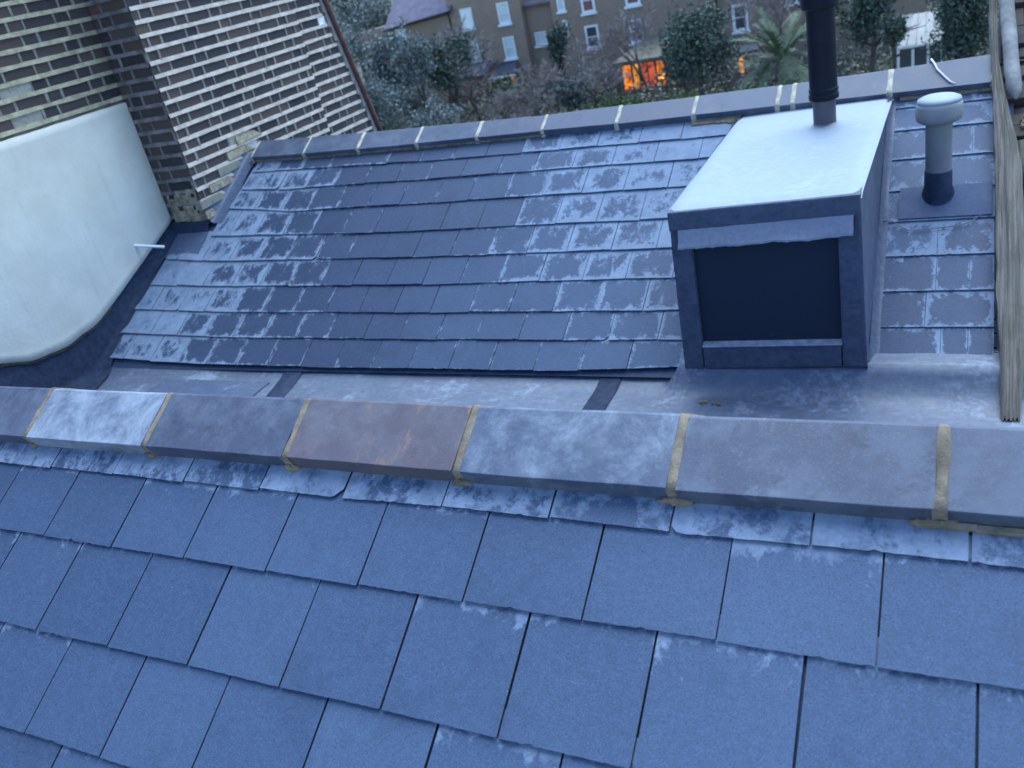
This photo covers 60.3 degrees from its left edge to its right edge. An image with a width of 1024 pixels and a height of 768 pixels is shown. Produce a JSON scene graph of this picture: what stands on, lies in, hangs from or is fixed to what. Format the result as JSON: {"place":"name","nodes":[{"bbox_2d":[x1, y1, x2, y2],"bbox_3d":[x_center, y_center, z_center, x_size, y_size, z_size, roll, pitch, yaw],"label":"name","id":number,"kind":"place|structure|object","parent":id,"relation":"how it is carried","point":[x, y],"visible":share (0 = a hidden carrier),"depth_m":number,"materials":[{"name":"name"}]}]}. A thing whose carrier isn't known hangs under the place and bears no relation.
{"place":"outdoors","nodes":[
{"label":"outdoors","id":0,"kind":"place"},
{"bbox_2d":[0,386,1023,767],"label":"slate roof","id":1,"kind":"structure","parent":0,"point":[196,580],"depth_m":1.70,"materials":[{"name":"stone"}]},
{"bbox_2d":[96,350,1023,427],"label":"lead gutter","id":2,"kind":"object","parent":1,"relation":"on","point":[944,389],"visible":0.59,"depth_m":3.96,"materials":[{"name":"grey metal"}]},
{"bbox_2d":[522,0,561,97],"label":"brick house","id":3,"kind":"structure","parent":0,"point":[539,16],"depth_m":56.64,"materials":[{"name":"brown brick"}]},
{"bbox_2d":[534,31,547,47],"bbox_3d":[1.872,-22.196,56.808,0.980,0.930,0.190,2,30,27],"label":"window","id":4,"kind":"structure","parent":3,"relation":"in","point":[540,37],"depth_m":56.84,"materials":[{"name":"white paint"}]},
{"bbox_2d":[549,0,722,93],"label":"brick house","id":5,"kind":"structure","parent":0,"point":[588,19],"depth_m":54.12,"materials":[{"name":"brown brick"}]},
{"bbox_2d":[556,0,566,14],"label":"window","id":6,"kind":"structure","parent":5,"relation":"in","point":[560,3],"depth_m":54.69,"materials":[{"name":"white paint"}]},
{"bbox_2d":[580,0,597,15],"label":"window","id":7,"kind":"structure","parent":5,"relation":"in","point":[588,6],"depth_m":54.04,"materials":[{"name":"white paint"}]},
{"bbox_2d":[584,24,602,50],"bbox_3d":[5.000,-21.520,54.818,1.070,1.500,0.190,2,30,27],"label":"window","id":8,"kind":"structure","parent":5,"relation":"in","point":[590,30],"depth_m":54.78,"materials":[{"name":"white paint"}]},
{"bbox_2d":[624,0,642,8],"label":"window","id":9,"kind":"structure","parent":5,"relation":"in","point":[629,3],"depth_m":52.86,"materials":[{"name":"white paint"}]},
{"bbox_2d":[628,19,642,45],"bbox_3d":[7.535,-21.379,53.577,1.000,1.460,0.190,2,30,27],"label":"window","id":10,"kind":"structure","parent":5,"relation":"in","point":[632,41],"depth_m":53.67,"materials":[{"name":"white paint"}]},
{"bbox_2d":[332,0,998,129],"bbox_3d":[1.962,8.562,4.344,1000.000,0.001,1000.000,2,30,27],"label":"ground","id":11,"kind":"structure","parent":0,"point":[359,69],"depth_m":52.65,"materials":[{"name":"green plant"}]},
{"bbox_2d":[0,0,377,389],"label":"brick wall","id":12,"kind":"structure","parent":11,"relation":"on","point":[126,126],"depth_m":5.88,"materials":[{"name":"brick"}]},
{"bbox_2d":[134,244,164,247],"bbox_3d":[-2.525,-0.955,6.108,0.215,0.085,0.021,-15,26,-5],"label":"overflow pipe","id":13,"kind":"object","parent":12,"relation":"attached to","point":[150,246],"visible":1,"depth_m":6.11,"materials":[{"name":"white plastic"}]},
{"bbox_2d":[322,0,382,130],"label":"downpipe","id":14,"kind":"object","parent":12,"relation":"attached to","point":[329,10],"visible":0.23,"depth_m":7.77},
{"bbox_2d":[110,54,1023,377],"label":"slate roof","id":15,"kind":"structure","parent":12,"relation":"attached to","point":[530,246],"depth_m":5.01,"materials":[{"name":"stone"}]},
{"bbox_2d":[666,94,895,368],"bbox_3d":[1.363,-0.734,4.271,0.857,0.906,1.547,2,30,27],"label":"flue housing","id":16,"kind":"object","parent":15,"relation":"on","point":[778,228],"visible":0.99,"depth_m":3.76,"materials":[{"name":"grey metal"}]},
{"bbox_2d":[800,0,839,126],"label":"flue pipe","id":17,"kind":"object","parent":16,"relation":"on","point":[823,91],"visible":0.95,"depth_m":4.14,"materials":[{"name":"black plastic"}]},
{"bbox_2d":[883,215,980,230],"bbox_3d":[1.901,-0.728,4.003,0.407,0.039,0.058,1,29,25],"label":"wire","id":18,"kind":"object","parent":15,"relation":"on","point":[933,228],"visible":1,"depth_m":3.98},
{"bbox_2d":[930,58,955,83],"bbox_3d":[2.145,-1.558,4.399,0.025,0.110,0.208,-15,26,-4],"label":"cable","id":19,"kind":"object","parent":15,"relation":"on","point":[941,73],"visible":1,"depth_m":4.39,"materials":[{"name":"white plastic"}]},
{"bbox_2d":[898,92,992,218],"bbox_3d":[1.952,-1.038,3.966,0.385,0.517,0.222,2,30,27],"label":"vent pipe","id":20,"kind":"object","parent":15,"relation":"on","point":[938,115],"visible":1,"depth_m":3.98,"materials":[{"name":"grey plastic"}]},
{"bbox_2d":[329,2,378,74],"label":"grey tree","id":21,"kind":"object","parent":11,"relation":"on","point":[351,44],"visible":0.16,"depth_m":42.85,"materials":[{"name":"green plant"}]},
{"bbox_2d":[328,0,390,86],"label":"grey tree","id":22,"kind":"object","parent":11,"relation":"on","point":[343,18],"visible":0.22,"depth_m":67.71,"materials":[{"name":"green plant"}]},
{"bbox_2d":[342,0,393,78],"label":"grey tree","id":23,"kind":"object","parent":11,"relation":"on","point":[368,13],"visible":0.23,"depth_m":63.28,"materials":[{"name":"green plant"}]},
{"bbox_2d":[360,67,410,130],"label":"grey tree","id":24,"kind":"object","parent":11,"relation":"on","point":[376,97],"visible":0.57,"depth_m":42.87,"materials":[{"name":"green plant"}]},
{"bbox_2d":[362,23,427,124],"bbox_3d":[-6.729,-18.969,54.871,5.132,6.819,3.325,-2,28,21],"label":"grey tree","id":25,"kind":"object","parent":11,"relation":"on","point":[383,52],"visible":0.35,"depth_m":53.97,"materials":[{"name":"green plant"}]},
{"bbox_2d":[358,0,463,119],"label":"brick house","id":26,"kind":"structure","parent":11,"relation":"on","point":[426,18],"depth_m":59.43,"materials":[{"name":"brown brick"}]},
{"bbox_2d":[395,27,406,39],"bbox_3d":[-7.583,-23.767,60.003,0.910,0.830,0.190,2,30,27],"label":"window","id":27,"kind":"structure","parent":26,"relation":"in","point":[397,30],"depth_m":59.98,"materials":[{"name":"white paint"}]},
{"bbox_2d":[381,16,446,112],"bbox_3d":[-4.577,-14.726,44.694,3.153,7.569,2.848,2,30,27],"label":"grey tree","id":28,"kind":"object","parent":11,"relation":"on","point":[420,63],"visible":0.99,"depth_m":43.75,"materials":[{"name":"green plant"}]},
{"bbox_2d":[386,83,442,125],"bbox_3d":[-5.635,-15.734,51.187,3.739,4.003,2.727,2,30,27],"label":"shrub","id":29,"kind":"object","parent":11,"relation":"on","point":[415,96],"visible":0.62,"depth_m":50.59,"materials":[{"name":"green plant"}]},
{"bbox_2d":[402,96,471,128],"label":"grey tree","id":30,"kind":"object","parent":11,"relation":"on","point":[435,118],"visible":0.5,"depth_m":40.35,"materials":[{"name":"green plant"}]},
{"bbox_2d":[417,22,495,120],"bbox_3d":[-2.840,-16.808,49.260,4.652,6.476,4.153,2,30,27],"label":"bare tree","id":31,"kind":"object","parent":11,"relation":"on","point":[470,98],"visible":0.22,"depth_m":48.60,"materials":[{"name":"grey plant"}]},
{"bbox_2d":[421,27,493,122],"bbox_3d":[-2.998,-15.147,46.187,3.857,6.350,3.987,13,36,41],"label":"evergreen tree","id":32,"kind":"object","parent":11,"relation":"on","point":[440,62],"visible":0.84,"depth_m":45.17,"materials":[{"name":"green plant"}]},
{"bbox_2d":[409,13,505,119],"bbox_3d":[-2.365,-16.182,47.114,5.722,7.136,6.015,-32,32,-33],"label":"bare tree","id":33,"kind":"object","parent":11,"relation":"on","point":[459,59],"visible":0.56,"depth_m":45.45,"materials":[{"name":"grey plant"}]},
{"bbox_2d":[460,60,494,113],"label":"tree","id":34,"kind":"object","parent":11,"relation":"on","point":[481,75],"visible":0.28,"depth_m":57.91,"materials":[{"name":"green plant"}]},
{"bbox_2d":[445,0,540,101],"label":"brick house","id":35,"kind":"structure","parent":11,"relation":"on","point":[505,22],"depth_m":57.25,"materials":[{"name":"brown brick"}]},
{"bbox_2d":[459,7,476,31],"bbox_3d":[-2.948,-23.781,57.565,1.040,1.400,0.190,2,30,27],"label":"window","id":36,"kind":"structure","parent":35,"relation":"in","point":[467,12],"depth_m":57.55,"materials":[{"name":"white paint"}]},
{"bbox_2d":[471,40,481,62],"bbox_3d":[-2.531,-22.020,58.451,0.950,1.330,0.190,2,30,27],"label":"window","id":37,"kind":"structure","parent":35,"relation":"in","point":[476,40],"depth_m":58.46,"materials":[{"name":"white glass"}]},
{"bbox_2d":[496,1,512,26],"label":"window","id":38,"kind":"structure","parent":35,"relation":"in","point":[503,12],"depth_m":56.41,"materials":[{"name":"white paint"}]},
{"bbox_2d":[502,36,518,61],"bbox_3d":[-0.153,-21.811,57.336,0.990,1.460,0.190,2,30,27],"label":"window","id":39,"kind":"structure","parent":35,"relation":"in","point":[508,42],"depth_m":57.37,"materials":[{"name":"white glass"}]},
{"bbox_2d":[480,87,532,120],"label":"bare tree","id":40,"kind":"object","parent":11,"relation":"on","point":[503,99],"visible":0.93,"depth_m":43.88,"materials":[{"name":"grey plant"}]},
{"bbox_2d":[494,113,524,119],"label":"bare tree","id":41,"kind":"object","parent":11,"relation":"on","point":[514,116],"visible":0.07,"depth_m":39.81,"materials":[{"name":"plant"}]},
{"bbox_2d":[484,78,535,117],"bbox_3d":[0.072,-14.851,47.580,2.624,3.369,2.274,-15,26,-4],"label":"shrub","id":42,"kind":"object","parent":11,"relation":"on","point":[507,86],"visible":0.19,"depth_m":47.06,"materials":[{"name":"green plant"}]},
{"bbox_2d":[485,72,536,118],"bbox_3d":[0.088,-16.235,50.522,3.537,3.178,1.966,2,30,27],"label":"shrub","id":43,"kind":"object","parent":11,"relation":"on","point":[505,79],"visible":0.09,"depth_m":50.20,"materials":[{"name":"green plant"}]},
{"bbox_2d":[507,58,558,116],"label":"bare tree","id":44,"kind":"object","parent":11,"relation":"on","point":[534,104],"visible":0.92,"depth_m":44.71,"materials":[{"name":"grey plant"}]},
{"bbox_2d":[538,18,575,109],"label":"conifer tree","id":45,"kind":"object","parent":11,"relation":"on","point":[555,46],"visible":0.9,"depth_m":48.61,"materials":[{"name":"green plant"}]},
{"bbox_2d":[547,69,597,110],"bbox_3d":[3.343,-15.626,47.959,3.024,3.072,1.877,2,30,27],"label":"shrub","id":46,"kind":"object","parent":11,"relation":"on","point":[570,88],"visible":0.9,"depth_m":47.63,"materials":[{"name":"green plant"}]},
{"bbox_2d":[532,36,632,108],"bbox_3d":[3.617,-14.813,44.284,3.747,4.834,4.845,-28,30,-28],"label":"bare tree","id":47,"kind":"object","parent":11,"relation":"on","point":[573,52],"visible":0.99,"depth_m":44.15,"materials":[{"name":"brown plant"}]},
{"bbox_2d":[585,4,658,100],"bbox_3d":[6.265,-17.570,47.681,3.837,5.583,4.083,2,30,27],"label":"bare tree","id":48,"kind":"object","parent":11,"relation":"on","point":[610,36],"visible":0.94,"depth_m":46.60,"materials":[{"name":"brown plant"}]},
{"bbox_2d":[583,89,698,109],"bbox_3d":[5.310,-10.714,37.002,5.451,3.389,1.794,2,30,27],"label":"hedge","id":49,"kind":"object","parent":11,"relation":"on","point":[623,100],"visible":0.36,"depth_m":36.51,"materials":[{"name":"green plant"}]},
{"bbox_2d":[613,33,693,100],"bbox_3d":[8.395,-18.532,51.624,3.400,2.850,5.150,2,30,27],"label":"garden room","id":50,"kind":"object","parent":11,"relation":"on","point":[653,66],"visible":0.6,"depth_m":49.98,"materials":[{"name":"orange glass"}]},
{"bbox_2d":[621,64,633,89],"bbox_3d":[6.592,-17.494,50.224,0.600,1.400,0.070,2,30,27],"label":"glazed door","id":51,"kind":"structure","parent":50,"relation":"in","point":[628,66],"depth_m":50.20,"materials":[{"name":"orange glass"}]},
{"bbox_2d":[631,63,640,88],"bbox_3d":[7.060,-17.481,49.987,0.450,1.400,0.070,2,30,27],"label":"glazed door","id":52,"kind":"structure","parent":50,"relation":"in","point":[636,78],"depth_m":50.01,"materials":[{"name":"orange glass"}]},
{"bbox_2d":[639,62,649,87],"bbox_3d":[7.483,-17.469,49.772,0.500,1.400,0.070,2,30,27],"label":"glazed door","id":53,"kind":"structure","parent":50,"relation":"in","point":[643,65],"depth_m":49.67,"materials":[{"name":"orange"}]},
{"bbox_2d":[647,60,657,86],"bbox_3d":[7.885,-17.458,49.569,0.500,1.400,0.070,2,30,27],"label":"glazed door","id":54,"kind":"structure","parent":50,"relation":"in","point":[651,66],"depth_m":49.49,"materials":[{"name":"orange"}]},
{"bbox_2d":[655,59,667,84],"bbox_3d":[8.353,-17.445,49.332,0.550,1.400,0.070,2,30,27],"label":"glazed door","id":55,"kind":"structure","parent":50,"relation":"in","point":[657,65],"depth_m":49.26,"materials":[{"name":"orange glass"}]},
{"bbox_2d":[654,52,709,96],"bbox_3d":[8.705,-15.203,44.078,2.962,3.657,1.978,2,30,27],"label":"shrub","id":56,"kind":"object","parent":11,"relation":"on","point":[681,76],"visible":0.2,"depth_m":43.83,"materials":[{"name":"green plant"}]},
{"bbox_2d":[374,5,998,129],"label":"undergrowth","id":57,"kind":"object","parent":11,"relation":"on","point":[843,63],"visible":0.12,"depth_m":46.57,"materials":[{"name":"green plant"}]},
{"bbox_2d":[650,0,747,95],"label":"evergreen tree","id":58,"kind":"object","parent":11,"relation":"on","point":[690,42],"visible":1,"depth_m":37.84,"materials":[{"name":"green plant"}]},
{"bbox_2d":[718,82,760,92],"bbox_3d":[9.876,-11.182,36.811,1.804,2.569,2.710,-30,31,-31],"label":"shrub","id":59,"kind":"object","parent":11,"relation":"on","point":[739,88],"visible":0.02,"depth_m":36.52,"materials":[{"name":"green plant"}]},
{"bbox_2d":[727,43,764,90],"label":"garden shed","id":60,"kind":"structure","parent":11,"relation":"on","point":[735,80],"depth_m":47.61,"materials":[{"name":"grey wood"}]},
{"bbox_2d":[739,57,743,72],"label":"lit window","id":61,"kind":"structure","parent":60,"relation":"in","point":[742,66],"depth_m":47.36,"materials":[{"name":"orange glass"}]},
{"bbox_2d":[719,0,803,85],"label":"bare tree","id":62,"kind":"object","parent":11,"relation":"on","point":[773,7],"visible":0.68,"depth_m":41.74,"materials":[{"name":"brown plant"}]},
{"bbox_2d":[733,7,808,88],"bbox_3d":[9.902,-10.684,32.113,3.710,5.840,3.768,2,30,27],"label":"palm tree","id":63,"kind":"object","parent":11,"relation":"on","point":[776,46],"visible":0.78,"depth_m":31.33,"materials":[{"name":"green plant"}]},
{"bbox_2d":[766,0,853,22],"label":"evergreen tree","id":64,"kind":"object","parent":11,"relation":"on","point":[836,7],"visible":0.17,"depth_m":43.95,"materials":[{"name":"green plant"}]},
{"bbox_2d":[835,0,898,72],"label":"evergreen tree","id":65,"kind":"object","parent":11,"relation":"on","point":[867,20],"visible":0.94,"depth_m":36.71,"materials":[{"name":"green plant"}]},
{"bbox_2d":[851,0,940,45],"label":"bare tree","id":66,"kind":"object","parent":11,"relation":"on","point":[928,9],"visible":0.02,"depth_m":39.11,"materials":[{"name":"plant"}]},
{"bbox_2d":[879,8,925,68],"bbox_3d":[15.263,-12.374,34.413,1.697,4.635,1.686,2,30,27],"label":"shrub","id":67,"kind":"object","parent":11,"relation":"on","point":[895,30],"visible":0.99,"depth_m":33.57,"materials":[{"name":"green plant"}]},
{"bbox_2d":[897,10,943,68],"bbox_3d":[16.622,-12.966,35.814,1.697,3.848,1.680,2,30,27],"label":"greenhouse","id":68,"kind":"object","parent":11,"relation":"on","point":[914,57],"visible":0.48,"depth_m":35.12,"materials":[{"name":"white paint"}]},
{"bbox_2d":[920,0,998,61],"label":"evergreen tree","id":69,"kind":"object","parent":11,"relation":"on","point":[957,20],"visible":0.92,"depth_m":31.91,"materials":[{"name":"green plant"}]},
{"bbox_2d":[999,0,1023,195],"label":"verge wall","id":70,"kind":"structure","parent":11,"relation":"on","point":[1017,117],"depth_m":4.30,"materials":[{"name":"brick"}]},
{"bbox_2d":[988,0,1023,422],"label":"timber beam","id":71,"kind":"structure","parent":70,"relation":"on","point":[1009,245],"depth_m":3.74,"materials":[{"name":"brown wood"}]},
{"bbox_2d":[999,0,1021,99],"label":"capping roll","id":72,"kind":"object","parent":70,"relation":"on","point":[1011,60],"visible":1,"depth_m":4.24,"materials":[{"name":"grey metal"}]},
{"bbox_2d":[1018,139,1023,190],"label":"timber board","id":73,"kind":"object","parent":70,"relation":"on","point":[1021,146],"visible":0.57,"depth_m":3.97,"materials":[{"name":"brown wood"}]},
{"bbox_2d":[717,0,931,73],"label":"brick house","id":74,"kind":"structure","parent":0,"point":[913,6],"depth_m":50.42,"materials":[{"name":"brown brick"}]},
{"bbox_2d":[731,3,750,34],"bbox_3d":[13.247,-21.215,51.203,1.080,1.630,0.190,2,30,27],"label":"window","id":75,"kind":"structure","parent":74,"relation":"in","point":[737,23],"depth_m":51.31,"materials":[{"name":"white paint"}]}
]}

